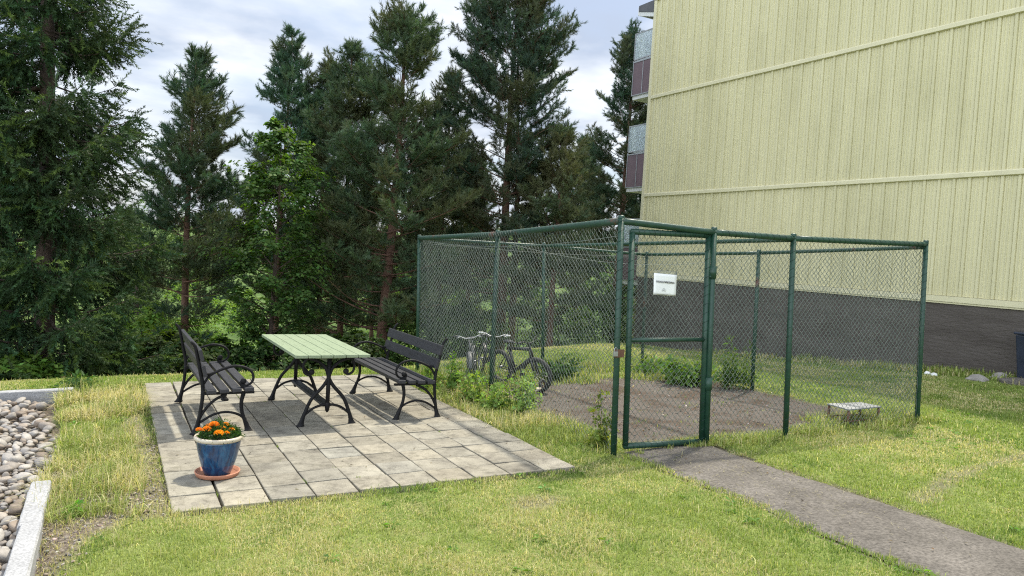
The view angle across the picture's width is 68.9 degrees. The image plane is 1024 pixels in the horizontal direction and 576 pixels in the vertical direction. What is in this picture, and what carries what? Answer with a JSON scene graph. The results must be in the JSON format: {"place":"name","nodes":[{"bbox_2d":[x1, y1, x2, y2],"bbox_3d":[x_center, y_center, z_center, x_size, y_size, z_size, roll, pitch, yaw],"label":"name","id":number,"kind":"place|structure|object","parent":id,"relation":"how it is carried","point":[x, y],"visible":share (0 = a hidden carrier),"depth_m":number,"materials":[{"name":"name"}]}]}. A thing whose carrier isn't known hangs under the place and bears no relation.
{"place":"outdoors","nodes":[
{"label":"outdoors","id":0,"kind":"place"},
{"bbox_2d":[0,402,57,570],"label":"gravel","id":1,"kind":"structure","parent":0,"point":[12,441],"depth_m":6.32,"materials":[{"name":"gravel"}]},
{"bbox_2d":[0,548,11,563],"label":"pebble","id":2,"kind":"object","parent":1,"relation":"on","point":[5,553],"visible":0.58,"depth_m":3.90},
{"bbox_2d":[0,476,11,483],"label":"pebble","id":3,"kind":"object","parent":1,"relation":"on","point":[4,479],"visible":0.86,"depth_m":5.15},
{"bbox_2d":[0,465,13,473],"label":"pebble","id":4,"kind":"object","parent":1,"relation":"on","point":[6,468],"visible":0.84,"depth_m":5.35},
{"bbox_2d":[6,539,14,547],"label":"pebble","id":5,"kind":"object","parent":1,"relation":"on","point":[10,543],"visible":0.49,"depth_m":4.08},
{"bbox_2d":[8,520,18,532],"bbox_3d":[-2.863,1.391,4.331,0.116,0.075,0.138,42,-17,-1],"label":"pebble","id":6,"kind":"object","parent":1,"relation":"on","point":[13,525],"visible":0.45,"depth_m":4.28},
{"bbox_2d":[7,461,19,468],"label":"pebble","id":7,"kind":"object","parent":1,"relation":"on","point":[15,465],"visible":0.62,"depth_m":5.44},
{"bbox_2d":[8,503,23,516],"bbox_3d":[-3.042,1.366,4.592,0.091,0.075,0.143,-15,-24,-16],"label":"pebble","id":8,"kind":"object","parent":1,"relation":"on","point":[14,511],"visible":0.73,"depth_m":4.55,"materials":[{"name":"stone"}]},
{"bbox_2d":[9,455,24,462],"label":"pebble","id":9,"kind":"object","parent":1,"relation":"on","point":[18,458],"visible":0.84,"depth_m":5.59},
{"bbox_2d":[15,397,25,403],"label":"pebble","id":10,"kind":"object","parent":1,"relation":"on","point":[20,400],"visible":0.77,"depth_m":7.63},
{"bbox_2d":[14,472,32,482],"bbox_3d":[-3.435,1.333,5.251,0.087,0.069,0.110,5,12,29],"label":"pebble","id":11,"kind":"object","parent":1,"relation":"on","point":[25,475],"visible":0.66,"depth_m":5.23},
{"bbox_2d":[18,403,28,408],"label":"pebble","id":12,"kind":"object","parent":1,"relation":"on","point":[23,405],"visible":0.81,"depth_m":7.39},
{"bbox_2d":[18,464,30,470],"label":"pebble","id":13,"kind":"object","parent":1,"relation":"on","point":[24,466],"visible":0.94,"depth_m":5.44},
{"bbox_2d":[28,431,38,438],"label":"pebble","id":14,"kind":"object","parent":1,"relation":"on","point":[33,434],"visible":0.69,"depth_m":6.34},
{"bbox_2d":[38,422,55,429],"bbox_3d":[-4.169,1.238,6.695,0.141,0.074,0.090,11,8,-26],"label":"pebble","id":15,"kind":"object","parent":1,"relation":"on","point":[41,425],"visible":0.71,"depth_m":6.67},
{"bbox_2d":[0,0,652,232],"label":"sky","id":16,"kind":"structure","parent":0,"point":[239,32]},
{"bbox_2d":[145,374,574,516],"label":"patio","id":17,"kind":"structure","parent":0,"point":[406,449],"depth_m":6.44,"materials":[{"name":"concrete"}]},
{"bbox_2d":[174,323,254,435],"bbox_3d":[-2.934,0.835,7.289,0.567,0.833,1.590,2,3,-29],"label":"garden bench","id":18,"kind":"object","parent":17,"relation":"on","point":[203,372],"visible":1,"depth_m":6.80,"materials":[{"name":"black wood"}]},
{"bbox_2d":[194,465,239,479],"bbox_3d":[-2.150,1.346,5.448,0.313,0.036,0.313,2,3,-29],"label":"saucer","id":19,"kind":"object","parent":17,"relation":"on","point":[200,474],"visible":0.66,"depth_m":5.36,"materials":[{"name":"ceramic"}]},
{"bbox_2d":[193,432,243,475],"bbox_3d":[-2.142,1.210,5.442,0.343,0.285,0.343,2,3,-29],"label":"flower pot","id":20,"kind":"object","parent":19,"relation":"on","point":[217,457],"visible":0.81,"depth_m":5.33,"materials":[{"name":"blue ceramic"}]},
{"bbox_2d":[195,417,246,445],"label":"marigold plant","id":21,"kind":"object","parent":20,"relation":"in","point":[214,429],"visible":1,"depth_m":5.36,"materials":[{"name":"green plant"}]},
{"bbox_2d":[262,334,369,427],"bbox_3d":[-2.076,0.923,7.706,0.709,0.700,1.605,2,3,-29],"label":"garden table","id":22,"kind":"object","parent":17,"relation":"on","point":[316,347],"visible":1,"depth_m":7.31,"materials":[{"name":"green paint"}]},
{"bbox_2d":[349,323,447,419],"bbox_3d":[-1.285,0.872,8.229,0.567,0.833,1.590,2,3,-29],"label":"garden bench","id":23,"kind":"object","parent":17,"relation":"on","point":[398,374],"visible":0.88,"depth_m":8.00,"materials":[{"name":"black wood"}]},
{"bbox_2d":[0,341,1023,575],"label":"lawn grass","id":24,"kind":"structure","parent":0,"point":[411,562],"depth_m":5.09,"materials":[{"name":"plant"}]},
{"bbox_2d":[0,218,1023,575],"bbox_3d":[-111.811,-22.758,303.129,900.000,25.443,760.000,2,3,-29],"label":"ground","id":25,"kind":"structure","parent":0,"point":[550,394],"depth_m":5.29,"materials":[{"name":"plant"}]},
{"bbox_2d":[0,528,4,541],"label":"pebble","id":26,"kind":"object","parent":25,"relation":"on","point":[2,534],"visible":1,"depth_m":4.19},
{"bbox_2d":[1,452,13,462],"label":"pebble","id":27,"kind":"object","parent":25,"relation":"on","point":[6,456],"visible":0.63,"depth_m":5.65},
{"bbox_2d":[0,516,17,525],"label":"pebble","id":28,"kind":"object","parent":25,"relation":"on","point":[10,518],"visible":0.5,"depth_m":4.44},
{"bbox_2d":[5,412,15,420],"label":"pebble","id":29,"kind":"object","parent":25,"relation":"on","point":[11,416],"visible":0.88,"depth_m":6.95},
{"bbox_2d":[10,405,19,412],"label":"pebble","id":30,"kind":"object","parent":25,"relation":"on","point":[15,408],"visible":0.62,"depth_m":7.18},
{"bbox_2d":[8,482,23,490],"bbox_3d":[-3.345,1.348,5.039,0.087,0.060,0.106,-27,6,15],"label":"pebble","id":31,"kind":"object","parent":25,"relation":"on","point":[16,486],"visible":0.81,"depth_m":5.01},
{"bbox_2d":[15,411,27,417],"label":"pebble","id":32,"kind":"object","parent":25,"relation":"on","point":[19,414],"visible":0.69,"depth_m":7.07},
{"bbox_2d":[3,522,41,575],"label":"kerb stone","id":33,"kind":"object","parent":25,"relation":"on","point":[24,556],"visible":0.9,"depth_m":3.82,"materials":[{"name":"stone"}]},
{"bbox_2d":[21,434,31,442],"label":"pebble","id":34,"kind":"object","parent":25,"relation":"on","point":[27,437],"visible":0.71,"depth_m":6.27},
{"bbox_2d":[27,475,40,483],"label":"pebble","id":35,"kind":"object","parent":25,"relation":"on","point":[31,478],"visible":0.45,"depth_m":5.18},
{"bbox_2d":[16,480,51,536],"bbox_3d":[-2.903,1.402,4.546,0.130,0.222,0.894,2,3,-29],"label":"kerb stone","id":36,"kind":"object","parent":25,"relation":"on","point":[32,513],"visible":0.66,"depth_m":4.50,"materials":[{"name":"stone"}]},
{"bbox_2d":[0,387,73,404],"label":"kerb stone","id":37,"kind":"object","parent":25,"relation":"on","point":[36,395],"visible":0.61,"depth_m":7.80,"materials":[{"name":"stone"}]},
{"bbox_2d":[36,402,47,410],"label":"pebble","id":38,"kind":"object","parent":25,"relation":"on","point":[40,406],"visible":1,"depth_m":7.38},
{"bbox_2d":[0,349,84,380],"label":"bush","id":39,"kind":"object","parent":25,"relation":"on","point":[46,372],"visible":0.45,"depth_m":10.80,"materials":[{"name":"green plant"}]},
{"bbox_2d":[34,457,50,468],"bbox_3d":[-3.498,1.306,5.564,0.090,0.071,0.115,43,-1,25],"label":"pebble","id":40,"kind":"object","parent":25,"relation":"on","point":[36,462],"visible":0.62,"depth_m":5.53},
{"bbox_2d":[36,452,48,457],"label":"pebble","id":41,"kind":"object","parent":25,"relation":"on","point":[40,454],"visible":0.62,"depth_m":5.77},
{"bbox_2d":[63,499,85,518],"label":"weed","id":42,"kind":"object","parent":25,"relation":"on","point":[80,501],"visible":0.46,"depth_m":4.57,"materials":[{"name":"green plant"}]},
{"bbox_2d":[50,369,101,390],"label":"bush","id":43,"kind":"object","parent":25,"relation":"on","point":[75,379],"visible":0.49,"depth_m":8.19,"materials":[{"name":"green plant"}]},
{"bbox_2d":[1,374,173,529],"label":"long grass","id":44,"kind":"structure","parent":25,"relation":"on","point":[123,402],"depth_m":5.68,"materials":[{"name":"plant"}]},
{"bbox_2d":[0,0,186,380],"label":"spruce tree","id":45,"kind":"object","parent":25,"relation":"on","point":[33,168],"visible":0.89,"depth_m":11.32,"materials":[{"name":"green plant"}]},
{"bbox_2d":[35,433,168,575],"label":"gravel chips","id":46,"kind":"object","parent":25,"relation":"on","point":[111,522],"visible":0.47,"depth_m":4.59,"materials":[{"name":"gravel"}]},
{"bbox_2d":[78,199,192,368],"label":"spruce tree","id":47,"kind":"object","parent":25,"relation":"on","point":[158,289],"visible":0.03,"depth_m":21.61,"materials":[{"name":"green plant"}]},
{"bbox_2d":[57,300,221,367],"bbox_3d":[-8.399,1.712,17.250,4.265,2.896,4.435,2,3,-29],"label":"bush","id":48,"kind":"object","parent":25,"relation":"on","point":[147,317],"visible":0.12,"depth_m":17.07,"materials":[{"name":"green plant"}]},
{"bbox_2d":[113,328,237,374],"bbox_3d":[-6.373,1.475,13.639,2.603,1.425,2.503,2,3,-29],"label":"bush","id":49,"kind":"object","parent":25,"relation":"on","point":[160,341],"visible":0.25,"depth_m":13.51,"materials":[{"name":"green plant"}]},
{"bbox_2d":[140,278,240,356],"bbox_3d":[-13.373,2.746,30.652,7.622,6.633,5.260,2,3,-29],"label":"bush","id":50,"kind":"object","parent":25,"relation":"on","point":[178,296],"visible":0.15,"depth_m":30.64,"materials":[{"name":"green plant"}]},
{"bbox_2d":[121,42,268,366],"bbox_3d":[-7.471,-1.335,17.527,3.297,8.826,2.995,4,3,17],"label":"pine tree","id":51,"kind":"object","parent":25,"relation":"on","point":[197,92],"visible":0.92,"depth_m":17.11,"materials":[{"name":"green plant"}]},
{"bbox_2d":[169,333,263,373],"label":"bush","id":52,"kind":"object","parent":25,"relation":"on","point":[219,339],"visible":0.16,"depth_m":14.61,"materials":[{"name":"green plant"}]},
{"bbox_2d":[201,289,266,347],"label":"bush","id":53,"kind":"object","parent":25,"relation":"on","point":[248,294],"visible":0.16,"depth_m":34.44,"materials":[{"name":"green plant"}]},
{"bbox_2d":[205,337,318,371],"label":"bush","id":54,"kind":"object","parent":25,"relation":"on","point":[262,351],"visible":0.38,"depth_m":14.26,"materials":[{"name":"green plant"}]},
{"bbox_2d":[196,116,338,367],"bbox_3d":[-5.524,-0.552,16.858,3.071,6.640,2.792,2,3,-29],"label":"maple tree","id":55,"kind":"object","parent":25,"relation":"on","point":[273,285],"visible":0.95,"depth_m":16.82,"materials":[{"name":"green plant"}]},
{"bbox_2d":[220,22,333,363],"bbox_3d":[-6.824,-1.984,21.886,3.675,11.636,3.561,2,3,-29],"label":"pine tree","id":56,"kind":"object","parent":25,"relation":"on","point":[286,90],"visible":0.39,"depth_m":21.45,"materials":[{"name":"green plant"}]},
{"bbox_2d":[267,58,366,335],"bbox_3d":[-5.913,-1.687,22.921,2.947,10.886,3.310,3,3,-1],"label":"pine tree","id":57,"kind":"object","parent":25,"relation":"on","point":[324,64],"visible":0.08,"depth_m":22.52,"materials":[{"name":"green plant"}]},
{"bbox_2d":[8,198,634,336],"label":"woods","id":58,"kind":"object","parent":25,"relation":"on","point":[177,239],"visible":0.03,"depth_m":86.84,"materials":[{"name":"green plant"}]},
{"bbox_2d":[280,328,362,369],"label":"bush","id":59,"kind":"object","parent":25,"relation":"on","point":[310,361],"visible":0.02,"depth_m":15.28,"materials":[{"name":"green plant"}]},
{"bbox_2d":[268,37,417,335],"bbox_3d":[-4.578,-1.862,20.368,4.040,9.999,3.981,2,3,-29],"label":"pine tree","id":60,"kind":"object","parent":25,"relation":"on","point":[349,104],"visible":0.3,"depth_m":19.73,"materials":[{"name":"green plant"}]},
{"bbox_2d":[298,327,391,369],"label":"bush","id":61,"kind":"object","parent":25,"relation":"on","point":[352,338],"visible":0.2,"depth_m":15.24,"materials":[{"name":"green plant"}]},
{"bbox_2d":[329,182,412,340],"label":"pine tree","id":62,"kind":"object","parent":25,"relation":"on","point":[384,228],"visible":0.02,"depth_m":28.65,"materials":[{"name":"green plant"}]},
{"bbox_2d":[297,0,484,354],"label":"pine tree","id":63,"kind":"object","parent":25,"relation":"on","point":[366,168],"visible":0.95,"depth_m":17.82,"materials":[{"name":"green plant"}]},
{"bbox_2d":[356,291,457,364],"bbox_3d":[-5.493,2.476,36.679,5.352,5.950,6.330,2,3,-29],"label":"bush","id":64,"kind":"object","parent":25,"relation":"on","point":[403,330],"visible":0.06,"depth_m":36.16,"materials":[{"name":"green plant"}]},
{"bbox_2d":[368,308,480,365],"bbox_3d":[-2.481,1.361,18.323,2.682,1.878,2.819,2,3,-29],"label":"bush","id":65,"kind":"object","parent":25,"relation":"on","point":[393,357],"visible":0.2,"depth_m":18.00,"materials":[{"name":"green plant"}]},
{"bbox_2d":[421,366,447,388],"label":"weed","id":66,"kind":"object","parent":25,"relation":"on","point":[427,372],"visible":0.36,"depth_m":9.46,"materials":[{"name":"green plant"}]},
{"bbox_2d":[392,64,489,356],"bbox_3d":[-2.148,-1.911,22.765,3.696,9.935,3.633,2,3,-29],"label":"pine tree","id":67,"kind":"object","parent":25,"relation":"on","point":[448,94],"visible":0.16,"depth_m":22.43,"materials":[{"name":"green plant"}]},
{"bbox_2d":[425,351,463,392],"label":"weed","id":68,"kind":"object","parent":25,"relation":"on","point":[452,381],"visible":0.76,"depth_m":9.20,"materials":[{"name":"green plant"}]},
{"bbox_2d":[427,164,509,343],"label":"pine tree","id":69,"kind":"object","parent":25,"relation":"on","point":[473,229],"visible":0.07,"depth_m":28.79,"materials":[{"name":"green plant"}]},
{"bbox_2d":[453,334,485,372],"bbox_3d":[-0.516,0.930,10.172,0.413,0.663,1.102,4,3,18],"label":"bicycle","id":70,"kind":"object","parent":25,"relation":"on","point":[470,354],"visible":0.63,"depth_m":9.90,"materials":[{"name":"metal"}]},
{"bbox_2d":[454,368,488,402],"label":"weed","id":71,"kind":"object","parent":25,"relation":"on","point":[472,392],"visible":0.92,"depth_m":8.69,"materials":[{"name":"green plant"}]},
{"bbox_2d":[430,300,517,358],"bbox_3d":[-1.170,1.397,20.029,2.449,2.107,2.782,5,3,36],"label":"bush","id":72,"kind":"object","parent":25,"relation":"on","point":[470,309],"visible":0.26,"depth_m":19.84,"materials":[{"name":"green plant"}]},
{"bbox_2d":[464,362,498,385],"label":"weed","id":73,"kind":"object","parent":25,"relation":"on","point":[496,372],"visible":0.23,"depth_m":9.56,"materials":[{"name":"green plant"}]},
{"bbox_2d":[474,382,513,410],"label":"weed","id":74,"kind":"object","parent":25,"relation":"on","point":[491,399],"visible":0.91,"depth_m":8.20,"materials":[{"name":"green plant"}]},
{"bbox_2d":[478,332,509,374],"bbox_3d":[-0.375,0.924,10.527,0.403,0.656,1.102,2,3,-30],"label":"bicycle","id":75,"kind":"object","parent":25,"relation":"on","point":[480,352],"visible":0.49,"depth_m":10.66,"materials":[{"name":"metal"}]},
{"bbox_2d":[433,0,588,350],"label":"pine tree","id":76,"kind":"object","parent":25,"relation":"on","point":[533,50],"visible":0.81,"depth_m":20.04,"materials":[{"name":"green plant"}]},
{"bbox_2d":[403,365,626,459],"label":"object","id":77,"kind":"structure","parent":25,"relation":"on","point":[543,424],"depth_m":7.51,"materials":[{"name":"plant"}]},
{"bbox_2d":[462,285,573,350],"bbox_3d":[0.296,1.444,25.220,3.888,3.531,4.052,5,3,23],"label":"bush","id":78,"kind":"object","parent":25,"relation":"on","point":[528,334],"visible":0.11,"depth_m":25.40,"materials":[{"name":"green plant"}]},
{"bbox_2d":[16,357,1023,575],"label":"lawn weeds","id":79,"kind":"object","parent":25,"relation":"on","point":[549,490],"visible":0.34,"depth_m":5.33,"materials":[{"name":"green plant"}]},
{"bbox_2d":[502,367,541,413],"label":"weed","id":80,"kind":"object","parent":25,"relation":"on","point":[519,404],"visible":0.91,"depth_m":8.19,"materials":[{"name":"green plant"}]},
{"bbox_2d":[494,336,551,392],"bbox_3d":[0.054,0.976,9.755,0.441,0.688,1.186,-7,9,-38],"label":"bicycle","id":81,"kind":"object","parent":25,"relation":"on","point":[532,358],"visible":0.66,"depth_m":9.59,"materials":[{"name":"metal"}]},
{"bbox_2d":[513,369,542,402],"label":"weed","id":82,"kind":"object","parent":25,"relation":"on","point":[530,383],"visible":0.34,"depth_m":8.81,"materials":[{"name":"green plant"}]},
{"bbox_2d":[516,379,545,395],"bbox_3d":[0.235,1.248,9.260,0.104,0.194,0.596,6,3,41],"label":"kick scooter","id":83,"kind":"object","parent":25,"relation":"on","point":[541,382],"visible":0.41,"depth_m":9.38,"materials":[{"name":"brown metal"}]},
{"bbox_2d":[491,122,616,346],"bbox_3d":[1.136,-1.163,20.204,3.266,6.636,3.105,2,3,-29],"label":"pine tree","id":84,"kind":"object","parent":25,"relation":"on","point":[568,169],"visible":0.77,"depth_m":19.69,"materials":[{"name":"green plant"}]},
{"bbox_2d":[516,302,607,347],"bbox_3d":[1.573,1.522,23.837,2.464,2.263,3.361,2,3,-22],"label":"bush","id":85,"kind":"object","parent":25,"relation":"on","point":[566,326],"visible":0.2,"depth_m":23.59,"materials":[{"name":"green plant"}]},
{"bbox_2d":[535,348,588,380],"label":"bush","id":86,"kind":"object","parent":25,"relation":"on","point":[556,369],"visible":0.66,"depth_m":10.45,"materials":[{"name":"green plant"}]},
{"bbox_2d":[544,131,615,337],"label":"pine tree","id":87,"kind":"object","parent":25,"relation":"on","point":[597,164],"visible":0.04,"depth_m":32.01,"materials":[{"name":"green plant"}]},
{"bbox_2d":[564,288,634,343],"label":"bush","id":88,"kind":"object","parent":25,"relation":"on","point":[623,312],"visible":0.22,"depth_m":26.69,"materials":[{"name":"green plant"}]},
{"bbox_2d":[585,389,618,448],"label":"weed","id":89,"kind":"object","parent":25,"relation":"on","point":[599,438],"visible":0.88,"depth_m":6.80,"materials":[{"name":"green plant"}]},
{"bbox_2d":[573,16,647,342],"bbox_3d":[4.247,-3.718,29.150,4.291,13.471,4.179,2,3,-29],"label":"pine tree","id":90,"kind":"object","parent":25,"relation":"on","point":[621,95],"visible":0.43,"depth_m":28.62,"materials":[{"name":"green plant"}]},
{"bbox_2d":[599,282,636,343],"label":"bush","id":91,"kind":"object","parent":25,"relation":"on","point":[625,287],"visible":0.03,"depth_m":29.26,"materials":[{"name":"green plant"}]},
{"bbox_2d":[605,161,640,337],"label":"pine tree","id":92,"kind":"object","parent":25,"relation":"on","point":[620,184],"visible":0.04,"depth_m":36.76,"materials":[{"name":"green plant"}]},
{"bbox_2d":[623,350,681,373],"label":"weed","id":93,"kind":"object","parent":25,"relation":"on","point":[648,368],"visible":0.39,"depth_m":11.31,"materials":[{"name":"green plant"}]},
{"bbox_2d":[415,215,928,455],"bbox_3d":[1.645,0.350,9.749,4.454,2.284,5.095,2,3,-29],"label":"wire cage","id":94,"kind":"object","parent":25,"relation":"on","point":[711,242],"visible":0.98,"depth_m":8.05,"materials":[{"name":"green paint"}]},
{"bbox_2d":[653,270,676,295],"bbox_3d":[1.370,-0.045,6.662,0.273,0.228,0.024,2,3,-29],"label":"notice","id":95,"kind":"object","parent":94,"relation":"attached to","point":[665,282],"visible":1,"depth_m":6.66,"materials":[{"name":"white paper"}]},
{"bbox_2d":[512,379,833,441],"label":"cage litter","id":96,"kind":"object","parent":25,"relation":"on","point":[674,406],"visible":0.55,"depth_m":8.98,"materials":[{"name":"gravel"}]},
{"bbox_2d":[627,435,722,453],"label":"grass tufts","id":97,"kind":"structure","parent":25,"relation":"on","point":[700,444],"depth_m":7.01,"materials":[{"name":"plant"}]},
{"bbox_2d":[510,377,850,441],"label":"cage stones","id":98,"kind":"object","parent":25,"relation":"on","point":[681,406],"visible":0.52,"depth_m":8.95,"materials":[{"name":"gravel"}]},
{"bbox_2d":[656,354,717,386],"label":"bush","id":99,"kind":"object","parent":25,"relation":"on","point":[682,369],"visible":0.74,"depth_m":10.50,"materials":[{"name":"green plant"}]},
{"bbox_2d":[712,335,758,389],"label":"weed","id":100,"kind":"object","parent":25,"relation":"on","point":[731,377],"visible":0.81,"depth_m":10.37,"materials":[{"name":"green plant"}]},
{"bbox_2d":[690,406,945,447],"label":"front grass","id":101,"kind":"structure","parent":25,"relation":"on","point":[810,429],"depth_m":7.91,"materials":[{"name":"plant"}]},
{"bbox_2d":[622,0,1023,375],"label":"apartment building","id":102,"kind":"structure","parent":25,"relation":"on","point":[900,120],"depth_m":16.06,"materials":[{"name":"pale yellow painted wood"},{"name":"dark grey concrete"},{"name":"frosted glass"}]},
{"bbox_2d":[827,402,879,424],"bbox_3d":[3.857,1.438,8.436,0.609,0.230,0.312,2,3,-29],"label":"stand","id":103,"kind":"object","parent":25,"relation":"on","point":[854,406],"visible":0.64,"depth_m":8.40,"materials":[{"name":"concrete"}]},
{"bbox_2d":[689,347,1023,385],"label":"grass strip","id":104,"kind":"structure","parent":25,"relation":"on","point":[949,371],"depth_m":13.95,"materials":[{"name":"plant"}]},
{"bbox_2d":[799,402,937,428],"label":"grass","id":105,"kind":"structure","parent":25,"relation":"on","point":[882,422],"depth_m":8.41,"materials":[{"name":"plant"}]},
{"bbox_2d":[965,374,988,381],"bbox_3d":[7.744,1.530,12.403,0.329,0.201,0.316,2,3,-29],"label":"rock","id":106,"kind":"object","parent":25,"relation":"on","point":[977,377],"visible":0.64,"depth_m":12.32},
{"bbox_2d":[990,372,1008,377],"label":"rock","id":107,"kind":"object","parent":25,"relation":"on","point":[998,374],"visible":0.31,"depth_m":12.61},
{"bbox_2d":[997,377,1023,385],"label":"rock","id":108,"kind":"object","parent":25,"relation":"on","point":[1008,380],"visible":0.62,"depth_m":12.10,"materials":[{"name":"stone"}]},
{"bbox_2d":[1014,332,1023,377],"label":"wheelie bin","id":109,"kind":"object","parent":25,"relation":"on","point":[1020,351],"visible":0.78,"depth_m":12.31,"materials":[{"name":"blue plastic"}]},
{"bbox_2d":[452,358,693,389],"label":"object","id":110,"kind":"structure","parent":0,"point":[640,377],"depth_m":10.87,"materials":[{"name":"plant"}]},
{"bbox_2d":[622,445,1023,575],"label":"path","id":111,"kind":"structure","parent":0,"point":[917,540],"depth_m":5.16,"materials":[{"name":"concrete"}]},
{"bbox_2d":[621,445,962,538],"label":"grass clippings","id":112,"kind":"object","parent":111,"relation":"on","point":[754,481],"depth_m":6.05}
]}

